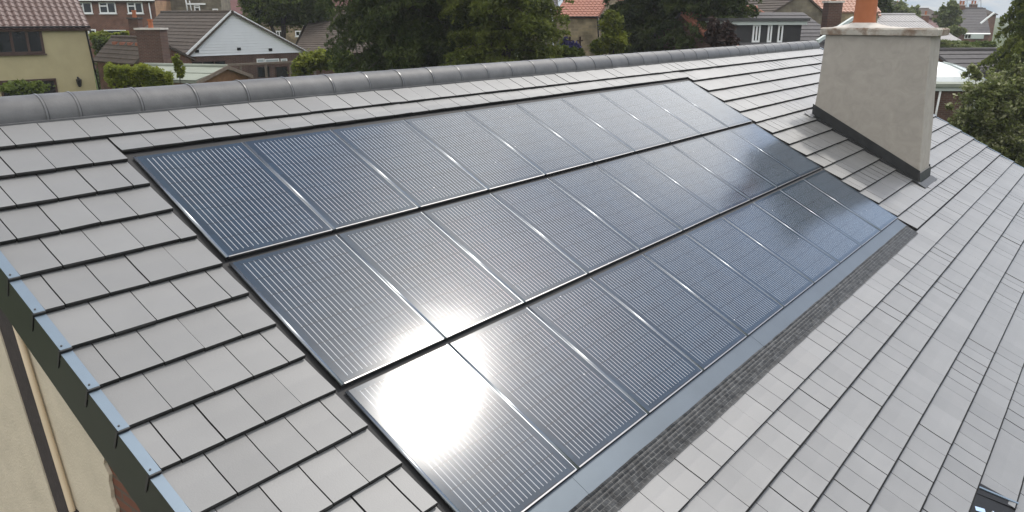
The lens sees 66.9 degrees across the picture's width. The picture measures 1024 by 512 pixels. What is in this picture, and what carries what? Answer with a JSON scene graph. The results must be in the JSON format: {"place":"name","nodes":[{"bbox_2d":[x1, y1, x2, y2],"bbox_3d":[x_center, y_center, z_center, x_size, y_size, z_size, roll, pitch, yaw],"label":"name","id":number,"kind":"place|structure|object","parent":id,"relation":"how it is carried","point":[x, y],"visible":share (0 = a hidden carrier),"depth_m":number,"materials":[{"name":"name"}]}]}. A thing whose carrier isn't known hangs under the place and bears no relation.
{"place":"outdoors","nodes":[
{"label":"outdoors","id":0,"kind":"place"},
{"bbox_2d":[0,0,1023,511],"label":"tiled house","id":1,"kind":"structure","parent":0,"point":[156,354],"depth_m":6.64,"materials":[{"name":"grey tile"}]},
{"bbox_2d":[133,142,332,261],"bbox_3d":[-2.322,-0.500,6.480,1.382,0.049,1.015,41,35,23],"label":"solar panel","id":2,"kind":"object","parent":1,"relation":"attached to","point":[235,201],"visible":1,"depth_m":6.42,"materials":[{"name":"blue glass"}]},
{"bbox_2d":[242,130,417,232],"bbox_3d":[-1.690,-0.736,7.245,1.382,0.050,1.015,41,35,23],"label":"solar panel","id":3,"kind":"object","parent":1,"relation":"attached to","point":[333,181],"visible":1,"depth_m":7.19,"materials":[{"name":"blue glass"}]},
{"bbox_2d":[229,235,443,388],"bbox_3d":[-1.332,0.366,5.929,1.382,0.049,1.015,41,35,23],"label":"solar panel","id":4,"kind":"object","parent":1,"relation":"attached to","point":[341,310],"visible":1,"depth_m":5.87,"materials":[{"name":"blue glass"}]},
{"bbox_2d":[331,120,487,210],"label":"solar panel","id":5,"kind":"object","parent":1,"relation":"attached to","point":[416,168],"visible":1,"depth_m":7.96,"materials":[{"name":"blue glass"}]},
{"bbox_2d":[337,212,523,341],"bbox_3d":[-0.700,0.130,6.694,1.382,0.049,1.015,41,35,23],"label":"solar panel","id":6,"kind":"object","parent":1,"relation":"attached to","point":[437,279],"visible":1,"depth_m":6.64,"materials":[{"name":"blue glass"}]},
{"bbox_2d":[345,344,576,511],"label":"solar panel","id":7,"kind":"object","parent":1,"relation":"on","point":[457,431],"visible":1,"depth_m":5.33,"materials":[{"name":"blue glass"}]},
{"bbox_2d":[404,111,544,191],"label":"solar panel","id":8,"kind":"object","parent":1,"relation":"attached to","point":[479,153],"visible":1,"depth_m":8.73,"materials":[{"name":"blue glass"}]},
{"bbox_2d":[422,194,586,304],"bbox_3d":[-0.068,-0.105,7.458,1.382,0.050,1.015,41,35,23],"label":"solar panel","id":9,"kind":"object","parent":1,"relation":"attached to","point":[518,257],"visible":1,"depth_m":7.41,"materials":[{"name":"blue glass"}]},
{"bbox_2d":[464,104,592,176],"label":"solar panel","id":10,"kind":"object","parent":1,"relation":"attached to","point":[543,149],"visible":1,"depth_m":9.49,"materials":[{"name":"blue glass"}]},
{"bbox_2d":[448,308,647,471],"bbox_3d":[0.290,0.997,6.142,1.382,0.049,1.015,40,35,23],"label":"solar panel","id":11,"kind":"object","parent":1,"relation":"on","point":[573,407],"visible":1,"depth_m":6.09,"materials":[{"name":"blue glass"}]},
{"bbox_2d":[491,178,638,276],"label":"solar panel","id":12,"kind":"object","parent":1,"relation":"attached to","point":[587,241],"visible":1,"depth_m":8.18,"materials":[{"name":"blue glass"}]},
{"bbox_2d":[516,99,633,164],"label":"solar panel","id":13,"kind":"object","parent":1,"relation":"attached to","point":[593,142],"visible":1,"depth_m":10.26,"materials":[{"name":"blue glass"}]},
{"bbox_2d":[560,93,669,153],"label":"solar panel","id":14,"kind":"object","parent":1,"relation":"attached to","point":[635,135],"visible":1,"depth_m":11.03,"materials":[{"name":"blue glass"}]},
{"bbox_2d":[527,278,702,415],"bbox_3d":[0.923,0.760,6.907,1.382,0.049,1.015,41,35,23],"label":"solar panel","id":15,"kind":"object","parent":1,"relation":"on","point":[645,367],"visible":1,"depth_m":6.86,"materials":[{"name":"blue glass"}]},
{"bbox_2d":[548,166,682,252],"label":"solar panel","id":16,"kind":"object","parent":1,"relation":"attached to","point":[627,214],"visible":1,"depth_m":8.95,"materials":[{"name":"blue glass"}]},
{"bbox_2d":[600,88,700,143],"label":"solar panel","id":17,"kind":"object","parent":1,"relation":"attached to","point":[658,119],"visible":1,"depth_m":11.80,"materials":[{"name":"blue glass"}]},
{"bbox_2d":[596,154,718,232],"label":"solar panel","id":18,"kind":"object","parent":1,"relation":"attached to","point":[669,199],"visible":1,"depth_m":9.71,"materials":[{"name":"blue glass"}]},
{"bbox_2d":[591,254,746,372],"bbox_3d":[1.555,0.526,7.671,1.382,0.049,1.015,41,35,23],"label":"solar panel","id":19,"kind":"object","parent":1,"relation":"on","point":[695,330],"visible":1,"depth_m":7.63,"materials":[{"name":"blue glass"}]},
{"bbox_2d":[633,85,727,135],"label":"solar panel","id":20,"kind":"object","parent":1,"relation":"attached to","point":[688,113],"visible":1,"depth_m":12.56,"materials":[{"name":"blue glass"}]},
{"bbox_2d":[637,146,749,215],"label":"solar panel","id":21,"kind":"object","parent":1,"relation":"attached to","point":[701,183],"visible":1,"depth_m":10.48,"materials":[{"name":"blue glass"}]},
{"bbox_2d":[663,81,751,128],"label":"solar panel","id":22,"kind":"object","parent":1,"relation":"attached to","point":[729,117],"visible":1,"depth_m":13.33,"materials":[{"name":"blue glass"}]},
{"bbox_2d":[642,234,782,337],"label":"solar panel","id":23,"kind":"object","parent":1,"relation":"on","point":[747,308],"visible":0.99,"depth_m":8.39,"materials":[{"name":"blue glass"}]},
{"bbox_2d":[672,137,776,201],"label":"solar panel","id":24,"kind":"object","parent":1,"relation":"attached to","point":[741,178],"visible":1,"depth_m":11.24,"materials":[{"name":"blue glass"}]},
{"bbox_2d":[686,217,813,308],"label":"solar panel","id":25,"kind":"object","parent":1,"relation":"on","point":[765,271],"visible":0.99,"depth_m":9.16,"materials":[{"name":"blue glass"}]},
{"bbox_2d":[703,130,800,188],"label":"solar panel","id":26,"kind":"object","parent":1,"relation":"attached to","point":[768,168],"visible":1,"depth_m":12.01,"materials":[{"name":"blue glass"}]},
{"bbox_2d":[730,124,821,177],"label":"solar panel","id":27,"kind":"object","parent":1,"relation":"attached to","point":[784,154],"visible":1,"depth_m":12.79,"materials":[{"name":"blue glass"}]},
{"bbox_2d":[722,203,838,284],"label":"solar panel","id":28,"kind":"object","parent":1,"relation":"on","point":[790,247],"visible":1,"depth_m":9.93,"materials":[{"name":"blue glass"}]},
{"bbox_2d":[753,190,860,263],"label":"solar panel","id":29,"kind":"object","parent":1,"relation":"on","point":[834,243],"visible":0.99,"depth_m":10.70,"materials":[{"name":"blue glass"}]},
{"bbox_2d":[780,180,879,246],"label":"solar panel","id":30,"kind":"object","parent":1,"relation":"on","point":[837,215],"visible":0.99,"depth_m":11.47,"materials":[{"name":"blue glass"}]},
{"bbox_2d":[803,170,897,231],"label":"solar panel","id":31,"kind":"object","parent":1,"relation":"on","point":[877,216],"visible":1,"depth_m":12.22,"materials":[{"name":"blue glass"}]},
{"bbox_2d":[94,18,1016,89],"bbox_3d":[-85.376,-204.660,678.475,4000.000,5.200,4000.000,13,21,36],"label":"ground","id":32,"kind":"structure","parent":0,"point":[996,25],"depth_m":264.27,"materials":[{"name":"green plant"}]},
{"bbox_2d":[0,79,55,95],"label":"window shrub","id":33,"kind":"object","parent":32,"relation":"on","point":[20,87],"visible":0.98,"depth_m":35.93,"materials":[{"name":"green plant"}]},
{"bbox_2d":[0,0,99,96],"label":"rendered house","id":34,"kind":"structure","parent":32,"relation":"on","point":[46,41],"depth_m":40.03,"materials":[{"name":"yellow paint"}]},
{"bbox_2d":[0,31,46,55],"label":"window","id":35,"kind":"structure","parent":34,"relation":"in","point":[15,43],"depth_m":39.13,"materials":[{"name":"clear glass"}]},
{"bbox_2d":[0,78,57,95],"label":"window","id":36,"kind":"structure","parent":34,"relation":"in","point":[52,81],"depth_m":40.30,"materials":[{"name":"black glass"}]},
{"bbox_2d":[91,36,110,89],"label":"garden hedge","id":37,"kind":"object","parent":32,"relation":"on","point":[98,44],"visible":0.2,"depth_m":52.33,"materials":[{"name":"green plant"}]},
{"bbox_2d":[88,30,129,40],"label":"hedge shrub","id":38,"kind":"object","parent":32,"relation":"on","point":[102,33],"visible":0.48,"depth_m":54.61,"materials":[{"name":"green plant"}]},
{"bbox_2d":[78,0,170,68],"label":"brick house","id":39,"kind":"structure","parent":32,"relation":"on","point":[109,16],"depth_m":63.01,"materials":[{"name":"brown brick"}]},
{"bbox_2d":[80,2,92,12],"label":"window","id":40,"kind":"structure","parent":39,"relation":"in","point":[86,6],"depth_m":62.81,"materials":[{"name":"white plastic"}]},
{"bbox_2d":[98,2,116,12],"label":"window","id":41,"kind":"structure","parent":39,"relation":"in","point":[104,7],"depth_m":62.84,"materials":[{"name":"white plastic"}]},
{"bbox_2d":[104,30,125,32],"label":"window","id":42,"kind":"structure","parent":39,"relation":"in","point":[110,31],"depth_m":63.33,"materials":[{"name":"white plastic"}]},
{"bbox_2d":[127,2,143,12],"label":"window","id":43,"kind":"structure","parent":39,"relation":"in","point":[138,6],"depth_m":62.81,"materials":[{"name":"white plastic"}]},
{"bbox_2d":[103,61,174,88],"bbox_3d":[-13.879,-4.682,29.497,2.450,5.294,1.669,-9,19,-27],"label":"clipped hedge","id":44,"kind":"object","parent":32,"relation":"on","point":[140,74],"visible":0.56,"depth_m":28.34,"materials":[{"name":"green plant"}]},
{"bbox_2d":[93,10,195,89],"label":"brick bungalow","id":45,"kind":"object","parent":32,"relation":"on","point":[141,44],"visible":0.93,"depth_m":45.81,"materials":[{"name":"brown tile"}]},
{"bbox_2d":[170,53,185,80],"bbox_3d":[-12.529,-4.984,29.843,0.490,5.483,0.514,13,21,36],"label":"slender sapling","id":46,"kind":"object","parent":32,"relation":"on","point":[179,70],"visible":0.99,"depth_m":29.13,"materials":[{"name":"green plant"}]},
{"bbox_2d":[145,63,252,84],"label":"garden shed","id":47,"kind":"structure","parent":32,"relation":"on","point":[201,73],"depth_m":34.35,"materials":[{"name":"grey fabric"}]},
{"bbox_2d":[170,0,230,10],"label":"stone house","id":48,"kind":"structure","parent":32,"relation":"on","point":[181,5],"depth_m":66.18,"materials":[{"name":"beige stone"}]},
{"bbox_2d":[194,5,199,9],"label":"window","id":49,"kind":"structure","parent":48,"relation":"in","point":[196,7],"depth_m":66.19,"materials":[{"name":"white plastic"}]},
{"bbox_2d":[145,10,307,78],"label":"gabled bungalow","id":50,"kind":"object","parent":32,"relation":"on","point":[216,36],"visible":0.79,"depth_m":51.30,"materials":[{"name":"brick"}]},
{"bbox_2d":[192,60,225,63],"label":"window","id":51,"kind":"structure","parent":50,"relation":"in","point":[213,61],"depth_m":49.73,"materials":[{"name":"white glass"}]},
{"bbox_2d":[256,66,270,77],"bbox_3d":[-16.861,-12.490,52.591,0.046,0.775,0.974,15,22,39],"label":"doorway","id":52,"kind":"structure","parent":50,"relation":"in","point":[260,69],"depth_m":52.52,"materials":[{"name":"grey glass"}]},
{"bbox_2d":[265,58,278,61],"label":"window","id":53,"kind":"structure","parent":50,"relation":"in","point":[266,60],"depth_m":52.88,"materials":[{"name":"white plastic"}]},
{"bbox_2d":[275,66,288,77],"bbox_3d":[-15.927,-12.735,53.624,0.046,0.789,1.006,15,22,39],"label":"doorway","id":54,"kind":"structure","parent":50,"relation":"in","point":[280,71],"depth_m":53.61,"materials":[{"name":"grey glass"}]},
{"bbox_2d":[230,0,241,14],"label":"red roofed house","id":55,"kind":"structure","parent":32,"relation":"on","point":[233,4],"depth_m":88.93,"materials":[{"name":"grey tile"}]},
{"bbox_2d":[227,61,315,77],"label":"pergola","id":56,"kind":"object","parent":32,"relation":"on","point":[240,65],"visible":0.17,"depth_m":44.50,"materials":[{"name":"wood"}]},
{"bbox_2d":[236,0,334,44],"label":"broadleaf tree","id":57,"kind":"object","parent":32,"relation":"on","point":[283,14],"visible":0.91,"depth_m":58.23,"materials":[{"name":"green plant"}]},
{"bbox_2d":[242,0,351,43],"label":"stone cottage","id":58,"kind":"structure","parent":32,"relation":"on","point":[293,36],"depth_m":73.94,"materials":[{"name":"stone"}]},
{"bbox_2d":[287,47,333,76],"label":"garden bush","id":59,"kind":"object","parent":32,"relation":"on","point":[307,64],"visible":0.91,"depth_m":42.21,"materials":[{"name":"green plant"}]},
{"bbox_2d":[297,11,382,74],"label":"dark roofed bungalow","id":60,"kind":"object","parent":32,"relation":"on","point":[313,37],"visible":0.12,"depth_m":56.82,"materials":[{"name":"tile"}]},
{"bbox_2d":[329,50,353,72],"bbox_3d":[-8.723,-8.249,40.333,1.408,5.161,1.640,13,21,36],"label":"bush","id":61,"kind":"object","parent":32,"relation":"on","point":[340,64],"visible":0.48,"depth_m":39.47,"materials":[{"name":"green plant"}]},
{"bbox_2d":[314,0,472,72],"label":"tall conifer","id":62,"kind":"object","parent":32,"relation":"on","point":[420,39],"visible":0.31,"depth_m":33.60,"materials":[{"name":"green plant"}]},
{"bbox_2d":[438,0,573,65],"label":"cypress tree","id":63,"kind":"object","parent":32,"relation":"on","point":[503,30],"visible":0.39,"depth_m":31.61,"materials":[{"name":"green plant"}]},
{"bbox_2d":[556,36,581,48],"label":"blue shrub","id":64,"kind":"object","parent":32,"relation":"on","point":[569,43],"visible":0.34,"depth_m":41.26,"materials":[{"name":"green plant"}]},
{"bbox_2d":[552,44,586,57],"bbox_3d":[2.733,-7.832,39.520,2.066,5.760,1.908,13,21,36],"label":"shrub","id":65,"kind":"object","parent":32,"relation":"on","point":[573,51],"visible":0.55,"depth_m":38.44,"materials":[{"name":"green plant"}]},
{"bbox_2d":[554,0,623,55],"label":"stone barn","id":66,"kind":"structure","parent":32,"relation":"on","point":[584,16],"depth_m":48.39,"materials":[{"name":"stone"}]},
{"bbox_2d":[587,9,630,55],"bbox_3d":[4.748,-8.283,38.295,2.137,7.502,1.718,3,17,9],"label":"golden shrub","id":67,"kind":"object","parent":32,"relation":"on","point":[613,39],"visible":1,"depth_m":37.22,"materials":[{"name":"green plant"}]},
{"bbox_2d":[599,0,678,54],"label":"dark yew","id":68,"kind":"object","parent":32,"relation":"on","point":[640,17],"visible":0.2,"depth_m":40.67,"materials":[{"name":"green plant"}]},
{"bbox_2d":[645,0,762,50],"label":"pine tree","id":69,"kind":"object","parent":32,"relation":"on","point":[720,8],"visible":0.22,"depth_m":37.83,"materials":[{"name":"green plant"}]},
{"bbox_2d":[704,15,740,46],"bbox_3d":[9.630,-7.460,36.417,1.519,7.375,1.615,13,21,36],"label":"purple shrub","id":70,"kind":"object","parent":32,"relation":"on","point":[717,33],"visible":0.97,"depth_m":35.29,"materials":[{"name":"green plant"}]},
{"bbox_2d":[653,0,853,50],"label":"dormer house","id":71,"kind":"structure","parent":32,"relation":"on","point":[770,27],"depth_m":37.09,"materials":[{"name":"brick"}]},
{"bbox_2d":[747,0,822,24],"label":"stone gable house","id":72,"kind":"structure","parent":32,"relation":"on","point":[812,9],"depth_m":45.70,"materials":[{"name":"brown tile"}]},
{"bbox_2d":[813,0,880,22],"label":"pantiled house","id":73,"kind":"structure","parent":32,"relation":"on","point":[848,8],"depth_m":54.12,"materials":[{"name":"tile"}]},
{"bbox_2d":[877,0,894,12],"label":"conifer","id":74,"kind":"object","parent":32,"relation":"on","point":[885,6],"visible":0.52,"depth_m":62.24,"materials":[{"name":"green plant"}]},
{"bbox_2d":[877,13,934,27],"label":"long shed","id":75,"kind":"structure","parent":32,"relation":"on","point":[910,20],"depth_m":59.21,"materials":[{"name":"grey tile"}]},
{"bbox_2d":[891,0,921,17],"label":"pale tree","id":76,"kind":"object","parent":32,"relation":"on","point":[900,6],"visible":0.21,"depth_m":101.77,"materials":[{"name":"green plant"}]},
{"bbox_2d":[897,1,933,19],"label":"distant house","id":77,"kind":"structure","parent":32,"relation":"on","point":[929,11],"depth_m":132.25,"materials":[{"name":"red brick"}]},
{"bbox_2d":[921,11,938,27],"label":"pink roofed bungalow","id":78,"kind":"object","parent":32,"relation":"on","point":[925,17],"visible":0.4,"depth_m":98.44,"materials":[{"name":"red brick"}]},
{"bbox_2d":[931,0,965,27],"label":"feathery tree","id":79,"kind":"object","parent":32,"relation":"on","point":[950,13],"visible":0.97,"depth_m":87.30,"materials":[{"name":"green plant"}]},
{"bbox_2d":[941,33,959,40],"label":"corrugated shed","id":80,"kind":"structure","parent":32,"relation":"on","point":[951,37],"depth_m":66.53,"materials":[{"name":"white metal"}]},
{"bbox_2d":[942,25,967,36],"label":"yellow shrub","id":81,"kind":"object","parent":32,"relation":"on","point":[956,31],"visible":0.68,"depth_m":78.23,"materials":[{"name":"green plant"}]},
{"bbox_2d":[934,81,990,124],"bbox_3d":[17.564,-4.932,33.253,3.229,5.207,4.940,0,17,0],"label":"brick extension","id":82,"kind":"object","parent":32,"relation":"on","point":[944,91],"visible":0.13,"depth_m":30.53,"materials":[{"name":"red brick"}]},
{"bbox_2d":[936,61,986,81],"bbox_3d":[17.791,-7.781,32.447,3.679,0.709,3.474,13,21,36],"label":"roof lantern","id":83,"kind":"object","parent":82,"relation":"on","point":[948,72],"visible":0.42,"depth_m":31.46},
{"bbox_2d":[940,39,985,47],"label":"yellow green shrub","id":84,"kind":"object","parent":32,"relation":"on","point":[945,43],"visible":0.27,"depth_m":55.49,"materials":[{"name":"green plant"}]},
{"bbox_2d":[931,1,997,40],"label":"slate roofed semi","id":85,"kind":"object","parent":32,"relation":"on","point":[991,20],"visible":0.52,"depth_m":117.19,"materials":[{"name":"grey brick"}]},
{"bbox_2d":[938,47,1001,78],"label":"dark roofed shed","id":86,"kind":"structure","parent":32,"relation":"on","point":[964,57],"depth_m":34.80,"materials":[{"name":"tile"}]},
{"bbox_2d":[960,62,983,104],"bbox_3d":[16.854,-4.327,29.052,0.774,5.729,0.623,-4,18,-13],"label":"blossom spray","id":87,"kind":"object","parent":32,"relation":"on","point":[971,69],"visible":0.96,"depth_m":28.27,"materials":[{"name":"green plant"}]},
{"bbox_2d":[950,39,996,46],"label":"clipped hedge","id":88,"kind":"object","parent":32,"relation":"on","point":[985,43],"visible":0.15,"depth_m":59.92,"materials":[{"name":"green plant"}]},
{"bbox_2d":[957,1,994,41],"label":"brick semi","id":89,"kind":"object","parent":32,"relation":"on","point":[975,23],"visible":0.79,"depth_m":96.94,"materials":[{"name":"tile"}]},
{"bbox_2d":[970,34,983,38],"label":"bay window","id":90,"kind":"structure","parent":89,"relation":"in","point":[973,36],"depth_m":95.26,"materials":[{"name":"white glass"}]},
{"bbox_2d":[945,53,1023,167],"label":"tree","id":91,"kind":"object","parent":32,"relation":"on","point":[991,125],"visible":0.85,"depth_m":26.26,"materials":[{"name":"green plant"}]},
{"bbox_2d":[976,0,1023,107],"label":"conifer","id":92,"kind":"object","parent":32,"relation":"on","point":[1013,44],"visible":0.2,"depth_m":31.89,"materials":[{"name":"green plant"}]},
{"bbox_2d":[558,0,1013,17],"label":"sky","id":93,"kind":"structure","parent":0,"point":[1000,7],"materials":[{"name":"white"}]}
]}

